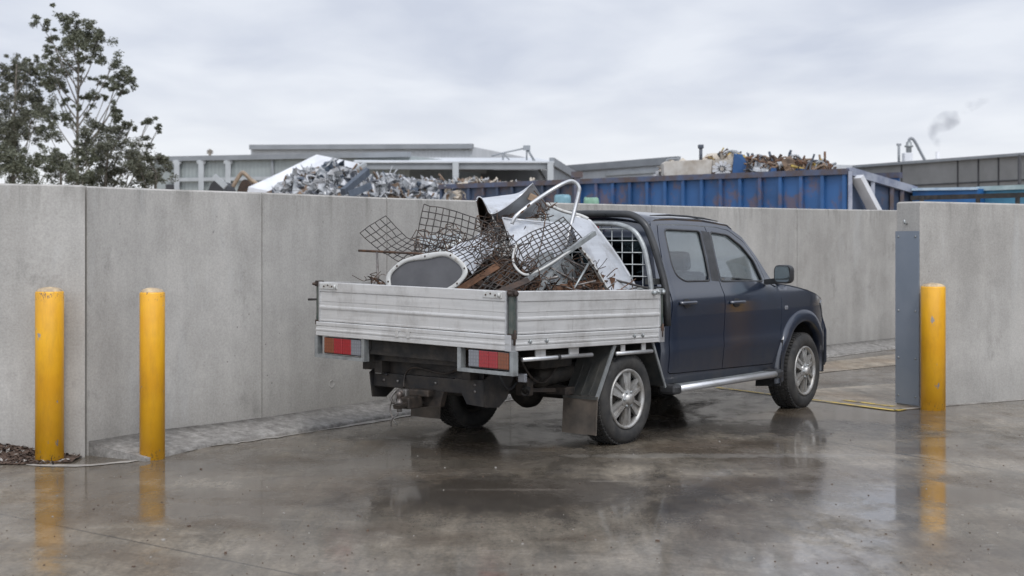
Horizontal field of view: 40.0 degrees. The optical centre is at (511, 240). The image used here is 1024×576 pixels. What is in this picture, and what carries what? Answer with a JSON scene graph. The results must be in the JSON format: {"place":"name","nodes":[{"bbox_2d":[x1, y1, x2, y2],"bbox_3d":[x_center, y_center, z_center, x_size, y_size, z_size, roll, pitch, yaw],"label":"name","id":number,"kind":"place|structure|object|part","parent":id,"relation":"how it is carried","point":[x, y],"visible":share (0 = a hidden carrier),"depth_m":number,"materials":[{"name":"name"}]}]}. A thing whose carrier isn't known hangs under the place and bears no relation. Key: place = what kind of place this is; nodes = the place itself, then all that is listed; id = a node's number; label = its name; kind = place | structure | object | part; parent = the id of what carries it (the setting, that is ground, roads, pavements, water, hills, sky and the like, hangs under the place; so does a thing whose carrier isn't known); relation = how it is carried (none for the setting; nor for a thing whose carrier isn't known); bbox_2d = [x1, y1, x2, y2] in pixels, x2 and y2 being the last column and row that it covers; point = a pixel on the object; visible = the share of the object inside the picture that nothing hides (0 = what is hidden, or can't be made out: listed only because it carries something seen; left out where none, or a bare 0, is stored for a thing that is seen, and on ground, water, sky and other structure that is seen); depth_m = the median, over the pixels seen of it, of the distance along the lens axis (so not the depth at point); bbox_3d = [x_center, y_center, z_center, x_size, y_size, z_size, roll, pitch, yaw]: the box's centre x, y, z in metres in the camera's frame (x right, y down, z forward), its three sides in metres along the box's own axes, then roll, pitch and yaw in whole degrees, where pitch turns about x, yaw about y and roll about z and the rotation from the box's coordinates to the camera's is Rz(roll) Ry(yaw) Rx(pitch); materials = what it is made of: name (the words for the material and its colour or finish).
{"place":"outdoors","nodes":[
{"label":"outdoors","id":0,"kind":"place"},
{"bbox_2d":[212,174,227,188],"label":"steel beam","id":1,"kind":"structure","parent":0,"point":[219,181],"depth_m":50.92,"materials":[{"name":"grey metal"}]},
{"bbox_2d":[208,181,235,190],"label":"heap","id":2,"kind":"object","parent":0,"point":[215,186],"visible":0.17,"depth_m":52.00,"materials":[{"name":"grey metal"}]},
{"bbox_2d":[231,171,257,187],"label":"grab arm","id":3,"kind":"object","parent":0,"point":[239,175],"visible":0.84,"depth_m":50.94},
{"bbox_2d":[237,179,253,191],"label":"heap","id":4,"kind":"object","parent":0,"point":[245,184],"visible":0.15,"depth_m":52.00,"materials":[{"name":"brown metal"}]},
{"bbox_2d":[249,144,525,157],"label":"warehouse","id":5,"kind":"structure","parent":0,"point":[446,150],"depth_m":81.62,"materials":[{"name":"grey metal"}]},
{"bbox_2d":[0,349,1023,575],"bbox_3d":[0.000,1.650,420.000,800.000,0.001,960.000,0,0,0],"label":"ground","id":6,"kind":"structure","parent":0,"point":[346,476],"depth_m":8.97,"materials":[{"name":"concrete"}]},
{"bbox_2d":[0,443,79,464],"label":"leaf litter","id":7,"kind":"object","parent":6,"relation":"on","point":[13,454],"visible":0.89,"depth_m":10.56,"materials":[{"name":"brown plant"}]},
{"bbox_2d":[0,183,84,456],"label":"end wall","id":8,"kind":"structure","parent":6,"relation":"on","point":[42,235],"depth_m":10.73,"materials":[{"name":"concrete"}]},
{"bbox_2d":[35,287,63,462],"bbox_3d":[-3.461,1.047,10.540,0.208,1.406,0.208,0,0,-17],"label":"bollard","id":9,"kind":"object","parent":6,"relation":"on","point":[49,374],"visible":0.91,"depth_m":10.45,"materials":[{"name":"yellow metal"}]},
{"bbox_2d":[139,287,164,460],"bbox_3d":[-2.721,1.052,10.652,0.188,1.396,0.188,0,0,-36],"label":"bollard","id":10,"kind":"object","parent":6,"relation":"on","point":[152,373],"visible":0.84,"depth_m":10.57,"materials":[{"name":"yellow metal"}]},
{"bbox_2d":[26,349,891,466],"bbox_3d":[4.083,1.646,18.907,0.847,0.001,22.974,0,0,42],"label":"path edge","id":11,"kind":"object","parent":6,"relation":"on","point":[76,465],"visible":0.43,"depth_m":11.65,"materials":[{"name":"grey concrete"}]},
{"bbox_2d":[89,341,887,461],"bbox_3d":[1.159,1.605,16.132,0.774,0.130,13.819,0,0,38],"label":"cement fillet","id":12,"kind":"object","parent":6,"relation":"on","point":[179,440],"visible":0.46,"depth_m":11.96,"materials":[{"name":"concrete"}]},
{"bbox_2d":[85,186,896,455],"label":"concrete wall","id":13,"kind":"structure","parent":6,"relation":"on","point":[233,275],"depth_m":12.34,"materials":[{"name":"grey concrete"}]},
{"bbox_2d":[1,416,1023,575],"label":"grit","id":14,"kind":"object","parent":6,"relation":"on","point":[225,552],"visible":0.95,"depth_m":7.93,"materials":[{"name":"grey gravel"}]},
{"bbox_2d":[308,210,826,444],"bbox_3d":[0.957,0.696,12.958,2.354,1.929,5.789,0,0,39],"label":"utility truck","id":15,"kind":"object","parent":6,"relation":"on","point":[605,365],"visible":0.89,"depth_m":11.36,"materials":[{"name":"blue paint"}]},
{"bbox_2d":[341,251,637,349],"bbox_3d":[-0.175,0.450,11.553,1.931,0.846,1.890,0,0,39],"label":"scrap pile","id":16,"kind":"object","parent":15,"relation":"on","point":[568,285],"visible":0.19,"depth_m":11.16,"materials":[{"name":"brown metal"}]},
{"bbox_2d":[376,252,378,284],"bbox_3d":[-1.085,0.267,11.379,0.021,0.355,0.179,0,0,-11],"label":"steel rod","id":17,"kind":"object","parent":16,"relation":"on","point":[377,264],"visible":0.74,"depth_m":11.39,"materials":[{"name":"grey metal"}]},
{"bbox_2d":[358,249,424,254],"bbox_3d":[-0.806,0.112,11.403,0.918,0.083,0.026,0,0,13],"label":"steel rod","id":18,"kind":"object","parent":16,"relation":"on","point":[393,252],"visible":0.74,"depth_m":11.44,"materials":[{"name":"brown metal"}]},
{"bbox_2d":[386,251,467,287],"bbox_3d":[-0.666,0.284,10.870,0.789,0.402,0.099,0,0,32],"label":"framed panel","id":19,"kind":"object","parent":16,"relation":"on","point":[442,269],"visible":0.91,"depth_m":10.86,"materials":[{"name":"white paint"}]},
{"bbox_2d":[410,224,467,252],"bbox_3d":[-0.530,0.045,11.882,0.628,0.390,0.528,0,0,-11],"label":"wire mesh","id":20,"kind":"object","parent":16,"relation":"on","point":[437,237],"visible":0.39,"depth_m":11.98,"materials":[{"name":"metal"}]},
{"bbox_2d":[420,233,463,252],"bbox_3d":[-0.564,0.064,12.163,0.494,0.256,0.341,0,0,0],"label":"sheet metal","id":21,"kind":"object","parent":16,"relation":"on","point":[435,243],"visible":0.2,"depth_m":12.24,"materials":[{"name":"metal"}]},
{"bbox_2d":[414,204,489,269],"bbox_3d":[-0.494,-0.009,11.626,0.674,0.600,0.180,0,0,27],"label":"wire mesh","id":22,"kind":"object","parent":16,"relation":"on","point":[441,221],"visible":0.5,"depth_m":11.71,"materials":[{"name":"metal"}]},
{"bbox_2d":[448,233,497,273],"bbox_3d":[-0.270,0.099,11.337,0.404,0.334,0.302,0,0,-43],"label":"sheet metal","id":23,"kind":"object","parent":16,"relation":"on","point":[468,243],"visible":0.5,"depth_m":11.31,"materials":[{"name":"silver metal"}]},
{"bbox_2d":[457,263,499,288],"bbox_3d":[-0.260,0.288,10.964,0.332,0.234,0.070,0,0,-6],"label":"rusty bracket","id":24,"kind":"object","parent":16,"relation":"on","point":[477,278],"visible":0.82,"depth_m":10.95,"materials":[{"name":"brown metal"}]},
{"bbox_2d":[448,225,515,282],"bbox_3d":[-0.247,0.098,11.072,0.593,0.451,0.308,0,0,-36],"label":"wire mesh","id":25,"kind":"object","parent":16,"relation":"on","point":[473,238],"visible":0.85,"depth_m":11.05,"materials":[{"name":"metal"}]},
{"bbox_2d":[352,190,617,290],"bbox_3d":[-0.174,0.042,11.460,1.909,0.930,1.205,0,0,23],"label":"wire tangle","id":26,"kind":"object","parent":16,"relation":"on","point":[377,280],"visible":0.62,"depth_m":11.28,"materials":[{"name":"metal"}]},
{"bbox_2d":[360,216,427,261],"bbox_3d":[-0.941,-0.012,11.613,0.476,0.401,0.445,0,0,34],"label":"wire mesh","id":27,"kind":"object","parent":26,"relation":"on","point":[393,240],"visible":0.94,"depth_m":11.65,"materials":[{"name":"metal"}]},
{"bbox_2d":[476,183,545,230],"bbox_3d":[0.004,-0.281,11.794,0.612,0.410,0.720,0,0,0],"label":"metal chute","id":28,"kind":"object","parent":26,"relation":"on","point":[502,205],"visible":0.8,"depth_m":11.82,"materials":[{"name":"metal"}]},
{"bbox_2d":[475,213,538,284],"bbox_3d":[-0.065,0.063,11.418,0.384,0.585,0.679,0,0,-22],"label":"wire mesh","id":29,"kind":"object","parent":16,"relation":"on","point":[497,238],"visible":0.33,"depth_m":11.50,"materials":[{"name":"brown metal"}]},
{"bbox_2d":[478,257,542,290],"bbox_3d":[-0.034,0.300,10.842,0.554,0.352,0.226,0,0,-40],"label":"wire mesh","id":30,"kind":"object","parent":16,"relation":"on","point":[492,282],"visible":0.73,"depth_m":10.85,"materials":[{"name":"metal"}]},
{"bbox_2d":[512,216,596,280],"bbox_3d":[0.300,0.062,11.154,0.776,0.518,0.287,0,0,-43],"label":"wire basket","id":31,"kind":"object","parent":30,"relation":"on","point":[543,267],"visible":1,"depth_m":11.06,"materials":[{"name":"metal"}]},
{"bbox_2d":[497,277,529,290],"bbox_3d":[-0.004,0.350,10.710,0.296,0.140,0.061,0,0,-23],"label":"rusty bracket","id":32,"kind":"object","parent":16,"relation":"on","point":[519,283],"visible":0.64,"depth_m":10.71,"materials":[{"name":"metal"}]},
{"bbox_2d":[503,218,574,270],"bbox_3d":[0.310,0.032,11.479,0.703,0.439,0.337,0,0,-30],"label":"sheet metal","id":33,"kind":"object","parent":16,"relation":"on","point":[517,230],"visible":0.45,"depth_m":11.47,"materials":[{"name":"silver metal"}]},
{"bbox_2d":[502,217,550,263],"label":"sheet edge trim","id":34,"kind":"structure","parent":33,"relation":"attached to","point":[520,220],"depth_m":11.44,"materials":[{"name":"metal"}]},
{"bbox_2d":[536,203,545,256],"bbox_3d":[0.238,-0.085,11.351,0.087,0.442,0.308,0,0,0],"label":"steel rod","id":35,"kind":"object","parent":16,"relation":"on","point":[543,228],"visible":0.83,"depth_m":11.43,"materials":[{"name":"brown metal"}]},
{"bbox_2d":[536,258,563,290],"bbox_3d":[0.294,0.273,11.000,0.050,0.274,0.365,0,0,33],"label":"flat bar","id":36,"kind":"object","parent":16,"relation":"on","point":[551,273],"visible":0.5,"depth_m":11.00,"materials":[{"name":"metal"}]},
{"bbox_2d":[538,208,570,222],"bbox_3d":[0.373,-0.223,12.178,0.369,0.172,0.208,0,0,-18],"label":"sheet metal","id":37,"kind":"object","parent":16,"relation":"on","point":[556,214],"visible":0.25,"depth_m":12.20,"materials":[{"name":"metal"}]},
{"bbox_2d":[535,251,588,289],"bbox_3d":[0.356,0.222,11.323,0.244,0.344,0.627,0,0,33],"label":"sheet metal","id":38,"kind":"object","parent":16,"relation":"on","point":[569,268],"visible":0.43,"depth_m":11.36,"materials":[{"name":"metal"}]},
{"bbox_2d":[550,267,590,289],"bbox_3d":[0.470,0.305,11.151,0.478,0.218,0.022,0,0,-40],"label":"steel rod","id":39,"kind":"object","parent":16,"relation":"on","point":[564,275],"visible":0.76,"depth_m":11.11,"materials":[{"name":"grey metal"}]},
{"bbox_2d":[574,262,589,287],"bbox_3d":[0.543,0.297,11.200,0.018,0.247,0.261,0,0,36],"label":"steel rod","id":40,"kind":"object","parent":16,"relation":"on","point":[582,273],"visible":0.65,"depth_m":11.21,"materials":[{"name":"silver metal"}]},
{"bbox_2d":[572,280,596,288],"bbox_3d":[0.531,0.359,11.315,0.304,0.084,0.077,0,0,-29],"label":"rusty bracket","id":41,"kind":"object","parent":16,"relation":"on","point":[585,285],"visible":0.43,"depth_m":11.33,"materials":[{"name":"brown metal"}]},
{"bbox_2d":[578,246,607,288],"bbox_3d":[0.676,0.247,11.336,0.313,0.408,0.065,0,0,-28],"label":"steel strip","id":42,"kind":"object","parent":16,"relation":"on","point":[590,261],"visible":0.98,"depth_m":11.31,"materials":[{"name":"white paint"}]},
{"bbox_2d":[572,216,638,289],"bbox_3d":[0.789,0.136,11.630,0.606,0.706,0.568,0,0,0],"label":"canopy panel","id":43,"kind":"object","parent":16,"relation":"on","point":[597,247],"visible":0.76,"depth_m":11.65,"materials":[{"name":"white metal"}]},
{"bbox_2d":[510,179,580,246],"bbox_3d":[0.290,-0.227,11.462,0.650,0.561,0.102,0,0,-27],"label":"bent tube","id":44,"kind":"object","parent":43,"relation":"attached to","point":[540,197],"visible":0.93,"depth_m":11.52,"materials":[{"name":"metal"}]},
{"bbox_2d":[546,202,588,219],"bbox_3d":[0.463,-0.249,11.898,0.374,0.156,0.044,0,0,3],"label":"bent rail","id":45,"kind":"object","parent":43,"relation":"on","point":[568,212],"visible":0.91,"depth_m":11.89,"materials":[{"name":"silver metal"}]},
{"bbox_2d":[564,257,647,288],"bbox_3d":[0.749,0.267,11.489,0.892,0.278,0.091,0,0,-36],"label":"steel rod","id":46,"kind":"object","parent":16,"relation":"on","point":[583,267],"visible":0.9,"depth_m":11.59,"materials":[{"name":"metal"}]},
{"bbox_2d":[609,277,614,289],"bbox_3d":[0.814,0.366,11.513,0.069,0.135,0.049,0,0,22],"label":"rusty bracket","id":47,"kind":"object","parent":16,"relation":"on","point":[612,280],"visible":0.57,"depth_m":11.50,"materials":[{"name":"brown metal"}]},
{"bbox_3d":[0.659,0.160,12.588,1.329,0.410,0.087,0,0,39],"label":"rear window","id":48,"kind":"part","parent":15,"relation":"part of","materials":[{"name":"black glass"}]},
{"bbox_3d":[1.565,0.506,12.436,0.309,1.287,0.910,0,0,39],"label":"rear door","id":49,"kind":"part","parent":15,"relation":"part of","materials":[{"name":"blue paint"}]},
{"bbox_3d":[2.177,0.522,13.184,0.305,1.295,1.127,0,0,39],"label":"front door","id":50,"kind":"part","parent":15,"relation":"part of","materials":[{"name":"blue paint"}]},
{"bbox_2d":[716,387,894,410],"bbox_3d":[3.005,1.642,14.702,0.073,0.001,2.586,0,0,-33],"label":"road marking","id":51,"kind":"object","parent":6,"relation":"on","point":[813,399],"visible":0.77,"depth_m":14.37,"materials":[{"name":"yellow paint"}]},
{"bbox_2d":[865,338,894,348],"bbox_3d":[8.713,1.605,24.563,8.867,0.130,0.532,0,0,-44],"label":"cement fillet","id":52,"kind":"object","parent":6,"relation":"on","point":[889,343],"visible":0.11,"depth_m":21.69,"materials":[{"name":"concrete"}]},
{"bbox_2d":[921,283,945,410],"bbox_3d":[4.113,1.081,13.753,0.236,1.339,0.236,0,0,41],"label":"bollard","id":53,"kind":"object","parent":6,"relation":"on","point":[933,346],"visible":0.84,"depth_m":13.65,"materials":[{"name":"yellow metal"}]},
{"bbox_2d":[894,399,1023,409],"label":"path strip","id":54,"kind":"object","parent":6,"relation":"on","point":[969,403],"visible":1,"depth_m":14.22,"materials":[{"name":"grey concrete"}]},
{"bbox_2d":[895,201,1023,406],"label":"gate wall","id":55,"kind":"structure","parent":6,"relation":"on","point":[969,256],"depth_m":14.23,"materials":[{"name":"concrete"}]},
{"bbox_2d":[0,0,1023,188],"label":"sky","id":56,"kind":"structure","parent":0,"point":[574,82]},
{"bbox_2d":[554,194,570,202],"bbox_3d":[1.185,-0.923,33.000,0.398,0.335,0.300,0,0,0],"label":"plastic bag","id":57,"kind":"object","parent":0,"point":[563,198],"visible":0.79,"depth_m":32.86,"materials":[{"name":"blue plastic"}]},
{"bbox_2d":[567,156,851,178],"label":"shed","id":58,"kind":"structure","parent":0,"point":[635,168],"depth_m":64.42,"materials":[{"name":"white metal"}]},
{"bbox_2d":[820,354,894,372],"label":"pavement","id":59,"kind":"structure","parent":0,"point":[865,362],"depth_m":18.86,"materials":[{"name":"concrete"}]},
{"bbox_2d":[813,384,919,409],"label":"pavement","id":60,"kind":"structure","parent":0,"point":[884,394],"depth_m":14.97,"materials":[{"name":"concrete"}]},
{"bbox_2d":[845,400,892,405],"bbox_3d":[3.604,1.642,14.241,0.074,0.001,0.670,0,0,-33],"label":"road marking","id":61,"kind":"object","parent":60,"relation":"on","point":[869,403],"visible":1,"depth_m":14.20,"materials":[{"name":"yellow paint"}]},
{"bbox_2d":[852,152,1023,187],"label":"precast building","id":62,"kind":"structure","parent":0,"point":[989,170],"depth_m":59.72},
{"bbox_2d":[896,143,900,161],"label":"mast","id":63,"kind":"object","parent":62,"relation":"on","point":[898,144],"visible":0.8,"depth_m":63.95,"materials":[{"name":"grey metal"}]},
{"bbox_2d":[902,137,925,161],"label":"vent stack","id":64,"kind":"object","parent":62,"relation":"on","point":[907,155],"visible":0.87,"depth_m":66.13,"materials":[{"name":"metal"}]},
{"bbox_3d":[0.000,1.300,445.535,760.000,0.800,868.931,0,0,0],"label":"yard ground","id":65,"kind":"structure","parent":0,"visible":0},
{"bbox_2d":[0,53,60,180],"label":"gum tree","id":66,"kind":"object","parent":65,"relation":"on","point":[16,126],"visible":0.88,"depth_m":50.24,"materials":[{"name":"green plant"}]},
{"bbox_2d":[0,140,72,183],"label":"shrub","id":67,"kind":"object","parent":65,"relation":"on","point":[20,165],"visible":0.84,"depth_m":39.37,"materials":[{"name":"green plant"}]},
{"bbox_2d":[39,139,100,185],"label":"shrub","id":68,"kind":"object","parent":65,"relation":"on","point":[70,169],"visible":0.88,"depth_m":41.14,"materials":[{"name":"green plant"}]},
{"bbox_2d":[24,3,161,186],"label":"gum tree","id":69,"kind":"object","parent":65,"relation":"on","point":[83,40],"visible":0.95,"depth_m":45.72,"materials":[{"name":"green plant"}]},
{"bbox_2d":[66,111,162,188],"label":"shrub","id":70,"kind":"object","parent":65,"relation":"on","point":[106,173],"visible":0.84,"depth_m":42.82,"materials":[{"name":"green plant"}]},
{"bbox_2d":[118,143,178,188],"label":"shrub","id":71,"kind":"object","parent":65,"relation":"on","point":[152,178],"visible":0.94,"depth_m":41.78,"materials":[{"name":"green plant"}]},
{"bbox_2d":[247,155,366,192],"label":"membrane canopy","id":72,"kind":"object","parent":65,"relation":"on","point":[265,185],"visible":0.38,"depth_m":50.18,"materials":[{"name":"white fabric"}]},
{"bbox_2d":[153,152,480,190],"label":"shed","id":73,"kind":"structure","parent":65,"relation":"on","point":[195,172],"depth_m":63.66,"materials":[{"name":"white metal"}]},
{"bbox_2d":[166,184,173,188],"bbox_3d":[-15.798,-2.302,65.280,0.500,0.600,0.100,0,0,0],"label":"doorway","id":74,"kind":"structure","parent":73,"relation":"in","point":[168,186],"depth_m":65.23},
{"bbox_2d":[266,157,451,198],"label":"scrap heap","id":75,"kind":"object","parent":65,"relation":"on","point":[328,178],"visible":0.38,"depth_m":44.17,"materials":[{"name":"metal"}]},
{"bbox_2d":[340,168,369,194],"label":"steel beam","id":76,"kind":"structure","parent":75,"relation":"on","point":[358,179],"depth_m":42.14,"materials":[{"name":"grey metal"}]},
{"bbox_2d":[347,182,372,195],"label":"steel beam","id":77,"kind":"structure","parent":75,"relation":"on","point":[360,189],"depth_m":41.22,"materials":[{"name":"grey metal"}]},
{"bbox_2d":[353,158,573,183],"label":"open shed","id":78,"kind":"structure","parent":65,"relation":"on","point":[514,169],"depth_m":56.00,"materials":[{"name":"white metal"}]},
{"bbox_2d":[491,145,545,179],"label":"roof frame","id":79,"kind":"object","parent":78,"relation":"on","point":[526,148],"visible":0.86,"depth_m":59.97,"materials":[{"name":"grey metal"}]},
{"bbox_2d":[438,179,573,202],"bbox_3d":[0.656,-0.357,39.693,5.210,2.515,2.590,0,0,43],"label":"skip bin","id":80,"kind":"object","parent":65,"relation":"on","point":[473,191],"visible":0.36,"depth_m":38.83,"materials":[{"name":"blue metal"}]},
{"bbox_2d":[439,176,536,199],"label":"skip load","id":81,"kind":"object","parent":80,"relation":"in","point":[449,194],"visible":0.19,"depth_m":40.56,"materials":[{"name":"metal"}]},
{"bbox_2d":[571,171,582,202],"bbox_3d":[1.704,-0.455,36.908,0.300,2.710,0.200,0,0,0],"label":"skip post","id":82,"kind":"object","parent":65,"relation":"on","point":[576,175],"visible":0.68,"depth_m":36.81,"materials":[{"name":"metal"}]},
{"bbox_2d":[580,167,917,209],"bbox_3d":[5.726,-0.370,35.347,8.050,2.539,3.234,0,0,43],"label":"skip bin","id":83,"kind":"object","parent":65,"relation":"on","point":[820,189],"visible":0.42,"depth_m":33.32,"materials":[{"name":"blue metal"}]},
{"bbox_2d":[584,197,598,203],"bbox_3d":[1.775,-0.845,31.500,0.350,0.259,0.300,0,0,0],"label":"plastic bag","id":84,"kind":"object","parent":83,"relation":"in","point":[594,200],"visible":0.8,"depth_m":31.36,"materials":[{"name":"green plastic"}]},
{"bbox_2d":[653,147,836,175],"bbox_3d":[5.498,-1.712,35.052,7.117,1.349,2.327,0,0,43],"label":"skip load","id":85,"kind":"object","parent":83,"relation":"in","point":[759,163],"visible":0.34,"depth_m":33.41,"materials":[{"name":"metal"}]},
{"bbox_2d":[661,158,711,175],"bbox_3d":[4.410,-1.842,35.433,1.969,0.549,0.637,0,0,44],"label":"metal cabinet","id":86,"kind":"object","parent":85,"relation":"on","point":[687,167],"visible":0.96,"depth_m":35.09,"materials":[{"name":"beige metal"}]},
{"bbox_2d":[698,144,703,159],"bbox_3d":[4.747,-2.205,35.400,0.140,0.420,0.120,0,0,0],"label":"vent pipe","id":87,"kind":"object","parent":86,"relation":"on","point":[700,147],"visible":0.94,"depth_m":35.36,"materials":[{"name":"grey metal"}]},
{"bbox_2d":[711,159,732,170],"bbox_3d":[5.176,-1.781,34.770,0.836,0.427,0.245,0,0,44],"label":"metal cabinet","id":88,"kind":"object","parent":85,"relation":"on","point":[728,161],"visible":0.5,"depth_m":34.62,"materials":[{"name":"beige metal"}]},
{"bbox_2d":[712,161,731,173],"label":"fan blades","id":89,"kind":"object","parent":88,"relation":"attached to","point":[717,167],"visible":0.85,"depth_m":34.27,"materials":[{"name":"grey metal"}]},
{"bbox_2d":[732,154,746,172],"bbox_3d":[5.505,-1.832,34.063,0.458,0.557,0.055,0,0,43],"label":"blue sheet","id":90,"kind":"object","parent":85,"relation":"on","point":[739,161],"visible":0.71,"depth_m":34.05,"materials":[{"name":"paint"}]},
{"bbox_2d":[852,175,881,209],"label":"steel beam","id":91,"kind":"structure","parent":83,"relation":"on","point":[865,192],"depth_m":31.64,"materials":[{"name":"white metal"}]},
{"bbox_2d":[911,187,984,202],"bbox_3d":[11.069,-0.174,34.132,1.580,2.148,3.075,0,0,39],"label":"blue container","id":92,"kind":"object","parent":65,"relation":"on","point":[945,191],"visible":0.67,"depth_m":32.90,"materials":[{"name":"metal"}]},
{"bbox_2d":[910,193,1023,203],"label":"steel rail","id":93,"kind":"object","parent":65,"relation":"on","point":[1016,196],"visible":0.47,"depth_m":27.23,"materials":[{"name":"metal"}]},
{"bbox_2d":[979,185,1023,203],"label":"blue container","id":94,"kind":"object","parent":65,"relation":"on","point":[1006,189],"visible":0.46,"depth_m":32.34,"materials":[{"name":"metal"}]},
{"bbox_2d":[1018,155,1020,184],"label":"pole","id":95,"kind":"object","parent":65,"relation":"on","point":[1019,169],"visible":0.35,"depth_m":53.94,"materials":[{"name":"grey metal"}]}
]}

